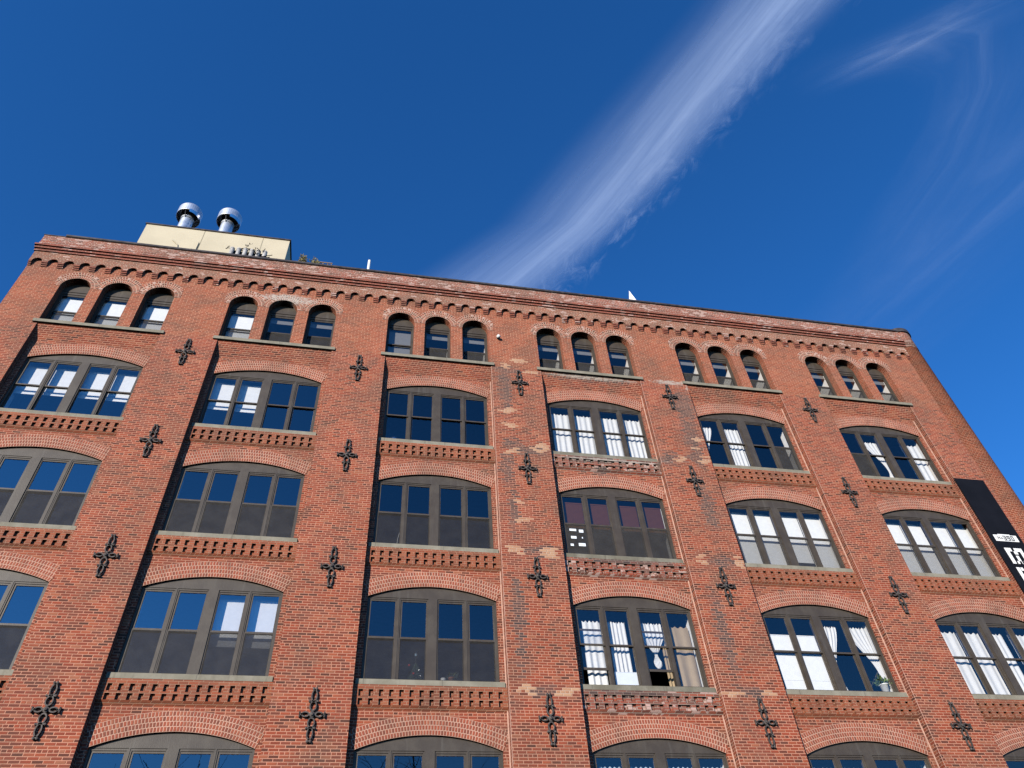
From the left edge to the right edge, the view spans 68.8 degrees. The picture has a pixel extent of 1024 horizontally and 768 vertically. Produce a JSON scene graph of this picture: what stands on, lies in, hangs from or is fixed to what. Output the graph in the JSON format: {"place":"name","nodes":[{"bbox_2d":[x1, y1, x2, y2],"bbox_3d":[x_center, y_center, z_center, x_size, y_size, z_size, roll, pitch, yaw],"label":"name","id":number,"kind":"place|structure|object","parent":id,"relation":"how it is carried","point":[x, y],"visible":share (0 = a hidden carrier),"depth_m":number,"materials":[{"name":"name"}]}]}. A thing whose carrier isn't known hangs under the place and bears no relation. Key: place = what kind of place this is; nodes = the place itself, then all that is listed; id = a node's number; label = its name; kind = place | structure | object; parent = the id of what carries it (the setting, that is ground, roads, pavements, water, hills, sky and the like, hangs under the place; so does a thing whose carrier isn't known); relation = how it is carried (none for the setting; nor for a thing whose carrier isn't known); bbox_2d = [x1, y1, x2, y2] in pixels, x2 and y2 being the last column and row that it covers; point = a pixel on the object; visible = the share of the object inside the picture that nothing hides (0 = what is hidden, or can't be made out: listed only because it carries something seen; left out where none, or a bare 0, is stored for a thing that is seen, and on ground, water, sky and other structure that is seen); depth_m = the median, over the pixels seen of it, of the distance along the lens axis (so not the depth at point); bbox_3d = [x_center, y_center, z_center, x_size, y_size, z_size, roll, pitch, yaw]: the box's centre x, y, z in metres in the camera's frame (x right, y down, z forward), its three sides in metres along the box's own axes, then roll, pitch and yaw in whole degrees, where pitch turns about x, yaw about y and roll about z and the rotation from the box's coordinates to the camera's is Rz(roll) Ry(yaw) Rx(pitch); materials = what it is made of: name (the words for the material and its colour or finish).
{"place":"outdoors","nodes":[
{"label":"outdoors","id":0,"kind":"place"},
{"bbox_2d":[0,0,1023,504],"label":"sky","id":1,"kind":"structure","parent":0,"point":[852,162],"materials":[{"name":"blue"}]},
{"bbox_2d":[629,291,635,299],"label":"roof spire","id":2,"kind":"structure","parent":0,"point":[631,296],"depth_m":31.60,"materials":[{"name":"white paint"}]},
{"label":"road","id":3,"kind":"structure","parent":0,"visible":0},
{"bbox_2d":[0,234,1023,767],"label":"brick building","id":4,"kind":"structure","parent":3,"relation":"on","point":[216,550],"depth_m":21.10,"materials":[{"name":"brick"}]},
{"bbox_2d":[0,569,48,675],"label":"window","id":5,"kind":"structure","parent":4,"relation":"in","point":[12,635],"depth_m":16.77,"materials":[{"name":"glass"}]},
{"bbox_2d":[0,448,101,529],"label":"window","id":6,"kind":"structure","parent":4,"relation":"in","point":[21,505],"depth_m":19.18,"materials":[{"name":"glass"}]},
{"bbox_2d":[45,285,89,320],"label":"arched window","id":7,"kind":"structure","parent":4,"relation":"in","point":[71,298],"depth_m":24.49,"materials":[{"name":"glass"}]},
{"bbox_2d":[0,355,142,419],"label":"window","id":8,"kind":"structure","parent":4,"relation":"in","point":[71,384],"depth_m":22.23,"materials":[{"name":"brown paint"}]},
{"bbox_2d":[89,289,131,325],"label":"arched window","id":9,"kind":"structure","parent":4,"relation":"in","point":[113,303],"depth_m":24.71,"materials":[{"name":"white glass"}]},
{"bbox_2d":[134,293,173,329],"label":"arched window","id":10,"kind":"structure","parent":4,"relation":"in","point":[156,307],"depth_m":24.93,"materials":[{"name":"white glass"}]},
{"bbox_2d":[83,733,254,767],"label":"window","id":11,"kind":"structure","parent":4,"relation":"in","point":[172,745],"depth_m":15.57,"materials":[{"name":"brown paint"}]},
{"bbox_2d":[105,578,282,681],"bbox_3d":[-7.215,5.800,17.594,3.490,2.603,0.516,5,-47,-10],"label":"window","id":12,"kind":"structure","parent":4,"relation":"in","point":[233,639],"depth_m":17.31,"materials":[{"name":"grey glass"}]},
{"bbox_2d":[137,222,291,259],"bbox_3d":[-12.425,-3.460,30.667,5.830,5.200,3.307,5,-47,-10],"label":"rooftop penthouse","id":13,"kind":"object","parent":4,"relation":"on","point":[191,238],"visible":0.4,"depth_m":30.98,"materials":[{"name":"paint"}]},
{"bbox_2d":[176,203,202,227],"bbox_3d":[-14.301,-6.850,32.632,1.040,2.560,1.032,5,-47,-10],"label":"exhaust flue","id":14,"kind":"object","parent":13,"relation":"on","point":[189,215],"visible":0.7,"depth_m":33.03,"materials":[{"name":"metal"}]},
{"bbox_2d":[216,208,241,232],"bbox_3d":[-12.632,-6.695,32.913,1.040,2.560,1.032,5,-47,-10],"label":"exhaust flue","id":15,"kind":"object","parent":13,"relation":"on","point":[228,219],"visible":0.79,"depth_m":33.31,"materials":[{"name":"metal"}]},
{"bbox_2d":[155,462,304,541],"bbox_3d":[-7.424,3.231,20.249,3.490,2.603,0.516,5,-47,-10],"label":"window","id":16,"kind":"structure","parent":4,"relation":"in","point":[235,519],"depth_m":19.88,"materials":[{"name":"brown paint"}]},
{"bbox_2d":[221,302,257,338],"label":"arched window","id":17,"kind":"structure","parent":4,"relation":"in","point":[239,322],"depth_m":25.39,"materials":[{"name":"white glass"}]},
{"bbox_2d":[225,243,271,257],"bbox_3d":[-10.179,-4.406,28.385,1.822,2.985,0.363,5,-47,-10],"label":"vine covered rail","id":18,"kind":"object","parent":4,"relation":"on","point":[251,252],"visible":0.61,"depth_m":29.13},
{"bbox_2d":[192,371,320,434],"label":"window","id":19,"kind":"structure","parent":4,"relation":"in","point":[231,397],"depth_m":23.02,"materials":[{"name":"brown paint"}]},
{"bbox_2d":[262,306,296,341],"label":"arched window","id":20,"kind":"structure","parent":4,"relation":"in","point":[281,315],"depth_m":25.72,"materials":[{"name":"glass"}]},
{"bbox_2d":[298,254,307,261],"bbox_3d":[-8.072,-4.149,28.640,0.912,2.757,0.582,-14,-47,9],"label":"shrub","id":21,"kind":"object","parent":4,"relation":"on","point":[303,258],"visible":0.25,"depth_m":29.43,"materials":[{"name":"green plant"}]},
{"bbox_2d":[309,257,320,262],"bbox_3d":[-7.720,-3.978,28.696,0.786,2.560,0.762,5,-47,-10],"label":"shrub","id":22,"kind":"object","parent":4,"relation":"on","point":[314,261],"visible":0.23,"depth_m":29.36,"materials":[{"name":"green plant"}]},
{"bbox_2d":[303,310,335,346],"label":"arched window","id":23,"kind":"structure","parent":4,"relation":"in","point":[320,319],"depth_m":25.94,"materials":[{"name":"grey glass"}]},
{"bbox_2d":[385,318,413,353],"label":"arched window","id":24,"kind":"structure","parent":4,"relation":"in","point":[400,331],"depth_m":26.27,"materials":[{"name":"blue glass"}]},
{"bbox_2d":[352,736,502,767],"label":"window","id":25,"kind":"structure","parent":4,"relation":"in","point":[430,748],"depth_m":16.46,"materials":[{"name":"brown paint"}]},
{"bbox_2d":[355,588,504,687],"bbox_3d":[-1.990,6.285,18.476,3.490,2.603,0.516,5,-47,-10],"label":"window","id":26,"kind":"structure","parent":4,"relation":"in","point":[431,660],"depth_m":18.08,"materials":[{"name":"grey glass"}]},
{"bbox_2d":[368,476,498,552],"bbox_3d":[-2.199,3.716,21.130,3.490,2.603,0.516,5,-47,-10],"label":"window","id":27,"kind":"structure","parent":4,"relation":"in","point":[433,530],"depth_m":20.76,"materials":[{"name":"brown paint"}]},
{"bbox_2d":[378,387,492,448],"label":"window","id":28,"kind":"structure","parent":4,"relation":"in","point":[437,394],"depth_m":23.83,"materials":[{"name":"brown paint"}]},
{"bbox_2d":[424,322,449,357],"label":"arched window","id":29,"kind":"structure","parent":4,"relation":"in","point":[438,331],"depth_m":26.60,"materials":[{"name":"glass"}]},
{"bbox_2d":[462,326,487,361],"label":"arched window","id":30,"kind":"structure","parent":4,"relation":"in","point":[476,335],"depth_m":26.83,"materials":[{"name":"glass"}]},
{"bbox_2d":[536,333,562,368],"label":"arched window","id":31,"kind":"structure","parent":4,"relation":"in","point":[545,342],"depth_m":27.30,"materials":[{"name":"glass"}]},
{"bbox_2d":[551,414,572,451],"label":"curtain","id":32,"kind":"object","parent":4,"relation":"hanging from","point":[563,441],"visible":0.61,"depth_m":24.47,"materials":[{"name":"white fabric"}]},
{"bbox_2d":[571,337,598,372],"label":"arched window","id":33,"kind":"structure","parent":4,"relation":"in","point":[580,346],"depth_m":27.51,"materials":[{"name":"glass"}]},
{"bbox_2d":[574,416,596,453],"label":"curtain","id":34,"kind":"object","parent":4,"relation":"hanging from","point":[586,442],"visible":0.69,"depth_m":24.59,"materials":[{"name":"white fabric"}]},
{"bbox_2d":[581,621,608,684],"bbox_3d":[2.112,6.881,19.086,0.496,1.816,0.047,5,-47,-10],"label":"curtain","id":35,"kind":"object","parent":4,"relation":"hanging from","point":[595,657],"visible":0.83,"depth_m":19.07,"materials":[{"name":"white fabric"}]},
{"bbox_2d":[548,401,656,461],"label":"window","id":36,"kind":"structure","parent":4,"relation":"in","point":[594,408],"depth_m":24.73,"materials":[{"name":"brown paint"}]},
{"bbox_2d":[600,418,623,455],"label":"curtain","id":37,"kind":"object","parent":4,"relation":"hanging from","point":[613,445],"visible":0.62,"depth_m":24.74,"materials":[{"name":"white fabric"}]},
{"bbox_2d":[607,622,632,671],"bbox_3d":[2.796,6.945,19.202,0.474,1.816,0.051,5,-47,-10],"label":"curtain","id":38,"kind":"object","parent":4,"relation":"hanging from","point":[620,655],"visible":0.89,"depth_m":19.30,"materials":[{"name":"white fabric"}]},
{"bbox_2d":[606,341,633,375],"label":"arched window","id":39,"kind":"structure","parent":4,"relation":"in","point":[617,350],"depth_m":27.74,"materials":[{"name":"grey glass"}]},
{"bbox_2d":[559,488,682,562],"bbox_3d":[3.026,4.201,22.012,3.490,2.603,0.516,5,-47,-10],"label":"window","id":40,"kind":"structure","parent":4,"relation":"in","point":[611,531],"depth_m":21.89,"materials":[{"name":"grey glass"}]},
{"bbox_2d":[614,672,638,684],"bbox_3d":[2.873,7.389,18.629,0.660,0.428,0.020,5,-47,-10],"label":"white card","id":41,"kind":"object","parent":4,"relation":"on","point":[626,678],"visible":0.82,"depth_m":18.66,"materials":[{"name":"white paper"}]},
{"bbox_2d":[623,420,646,457],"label":"curtain","id":42,"kind":"object","parent":4,"relation":"hanging from","point":[636,446],"visible":0.55,"depth_m":24.88,"materials":[{"name":"white fabric"}]},
{"bbox_2d":[574,597,715,692],"bbox_3d":[3.235,6.770,19.358,3.490,2.603,0.516,5,-47,-10],"label":"window","id":43,"kind":"structure","parent":4,"relation":"in","point":[632,606],"depth_m":19.33,"materials":[{"name":"brown paint"}]},
{"bbox_2d":[641,623,662,668],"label":"curtain","id":44,"kind":"object","parent":4,"relation":"hanging from","point":[650,639],"visible":0.89,"depth_m":19.70,"materials":[{"name":"white fabric"}]},
{"bbox_2d":[592,739,728,767],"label":"window","id":45,"kind":"structure","parent":4,"relation":"in","point":[660,750],"depth_m":17.35,"materials":[{"name":"brown paint"}]},
{"bbox_2d":[661,628,674,686],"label":"curtain","id":46,"kind":"object","parent":4,"relation":"hanging from","point":[670,677],"visible":0.46,"depth_m":19.36,"materials":[{"name":"beige fabric"}]},
{"bbox_2d":[670,627,701,686],"bbox_3d":[4.521,7.128,19.468,0.511,1.748,0.046,5,-47,-10],"label":"curtain","id":47,"kind":"object","parent":4,"relation":"hanging from","point":[688,670],"visible":0.88,"depth_m":19.44,"materials":[{"name":"beige fabric"}]},
{"bbox_2d":[675,348,704,382],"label":"arched window","id":48,"kind":"structure","parent":4,"relation":"in","point":[685,357],"depth_m":28.19,"materials":[{"name":"grey glass"}]},
{"bbox_2d":[703,428,710,448],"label":"curtain","id":49,"kind":"object","parent":4,"relation":"hanging from","point":[707,432],"visible":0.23,"depth_m":25.74,"materials":[{"name":"white fabric"}]},
{"bbox_2d":[707,351,737,385],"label":"arched window","id":50,"kind":"structure","parent":4,"relation":"in","point":[718,360],"depth_m":28.41,"materials":[{"name":"glass"}]},
{"bbox_2d":[724,429,749,465],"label":"curtain","id":51,"kind":"object","parent":4,"relation":"hanging from","point":[738,453],"visible":0.59,"depth_m":25.47,"materials":[{"name":"white fabric"}]},
{"bbox_2d":[698,414,809,473],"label":"window","id":52,"kind":"structure","parent":4,"relation":"in","point":[785,458],"depth_m":25.53,"materials":[{"name":"brown paint"}]},
{"bbox_2d":[740,354,770,388],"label":"arched window","id":53,"kind":"structure","parent":4,"relation":"in","point":[751,364],"depth_m":28.62,"materials":[{"name":"glass"}]},
{"bbox_2d":[726,499,852,571],"bbox_3d":[8.251,4.685,22.894,3.490,2.603,0.516,5,-47,-10],"label":"window","id":54,"kind":"structure","parent":4,"relation":"in","point":[825,554],"depth_m":22.94,"materials":[{"name":"white glass"}]},
{"bbox_2d":[805,361,836,395],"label":"arched window","id":55,"kind":"structure","parent":4,"relation":"in","point":[822,382],"depth_m":29.07,"materials":[{"name":"grey glass"}]},
{"bbox_2d":[761,605,907,696],"bbox_3d":[8.460,7.254,20.239,3.490,2.603,0.516,5,-47,-10],"label":"window","id":56,"kind":"structure","parent":4,"relation":"in","point":[807,665],"depth_m":20.05,"materials":[{"name":"brown paint"}]},
{"bbox_2d":[824,626,847,690],"bbox_3d":[8.831,7.463,20.264,0.584,1.937,0.044,5,-47,-10],"label":"curtain","id":57,"kind":"object","parent":4,"relation":"hanging from","point":[831,634],"visible":0.29,"depth_m":20.73,"materials":[{"name":"white fabric"}]},
{"bbox_2d":[835,364,867,398],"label":"arched window","id":58,"kind":"structure","parent":4,"relation":"in","point":[848,376],"depth_m":29.29,"materials":[{"name":"grey glass"}]},
{"bbox_2d":[807,742,931,767],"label":"window","id":59,"kind":"structure","parent":4,"relation":"in","point":[866,752],"depth_m":18.24,"materials":[{"name":"brown paint"}]},
{"bbox_2d":[849,628,891,691],"bbox_3d":[9.694,7.542,20.409,0.708,1.937,0.041,5,-47,-10],"label":"curtain","id":60,"kind":"object","parent":4,"relation":"hanging from","point":[861,639],"visible":0.81,"depth_m":20.75,"materials":[{"name":"white fabric"}]},
{"bbox_2d":[864,442,894,477],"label":"curtain","id":61,"kind":"object","parent":4,"relation":"hanging from","point":[873,448],"visible":0.77,"depth_m":26.66,"materials":[{"name":"white fabric"}]},
{"bbox_2d":[870,674,889,691],"bbox_3d":[9.851,7.998,19.902,0.579,0.478,0.406,5,-47,-10],"label":"potted plant","id":62,"kind":"object","parent":4,"relation":"on","point":[883,684],"visible":0.91,"depth_m":19.85,"materials":[{"name":"green plant"}]},
{"bbox_2d":[866,367,899,401],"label":"arched window","id":63,"kind":"structure","parent":4,"relation":"in","point":[878,378],"depth_m":29.50,"materials":[{"name":"glass"}]},
{"bbox_2d":[839,426,951,484],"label":"window","id":64,"kind":"structure","parent":4,"relation":"in","point":[864,461],"depth_m":26.42,"materials":[{"name":"brown paint"}]},
{"bbox_2d":[900,446,935,480],"bbox_3d":[14.457,2.889,26.589,0.694,1.866,0.043,5,-47,-10],"label":"curtain","id":65,"kind":"object","parent":4,"relation":"hanging from","point":[924,469],"visible":0.59,"depth_m":26.62,"materials":[{"name":"white fabric"}]},
{"bbox_2d":[882,510,1009,580],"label":"window","id":66,"kind":"structure","parent":4,"relation":"in","point":[965,539],"depth_m":23.82,"materials":[{"name":"white glass"}]},
{"bbox_2d":[941,632,984,693],"bbox_3d":[12.466,7.806,20.869,0.745,1.917,0.036,5,-47,-10],"label":"curtain","id":67,"kind":"object","parent":4,"relation":"hanging from","point":[965,668],"visible":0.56,"depth_m":20.86,"materials":[{"name":"white fabric"}]},
{"bbox_2d":[935,613,1023,699],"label":"window","id":68,"kind":"structure","parent":4,"relation":"in","point":[982,622],"depth_m":21.27,"materials":[{"name":"brown paint"}]},
{"bbox_2d":[956,633,1010,694],"bbox_3d":[13.232,7.877,20.998,0.745,1.916,0.035,5,-47,-10],"label":"curtain","id":69,"kind":"object","parent":4,"relation":"hanging from","point":[993,677],"visible":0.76,"depth_m":20.97,"materials":[{"name":"white fabric"}]},
{"bbox_2d":[953,478,1023,591],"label":"banner","id":70,"kind":"object","parent":4,"relation":"attached to","point":[1007,541],"visible":1,"depth_m":24.32,"materials":[{"name":"black fabric"}]},
{"bbox_2d":[992,634,1023,690],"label":"curtain","id":71,"kind":"object","parent":4,"relation":"hanging from","point":[1013,665],"visible":0.41,"depth_m":21.26,"materials":[{"name":"white fabric"}]},
{"bbox_2d":[1003,747,1023,762],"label":"window","id":72,"kind":"structure","parent":4,"relation":"in","point":[1017,755],"depth_m":18.89,"materials":[{"name":"brown paint"}]},
{"bbox_2d":[1007,635,1023,664],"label":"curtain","id":73,"kind":"object","parent":4,"relation":"hanging from","point":[1020,639],"visible":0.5,"depth_m":21.80,"materials":[{"name":"white fabric"}]}
]}

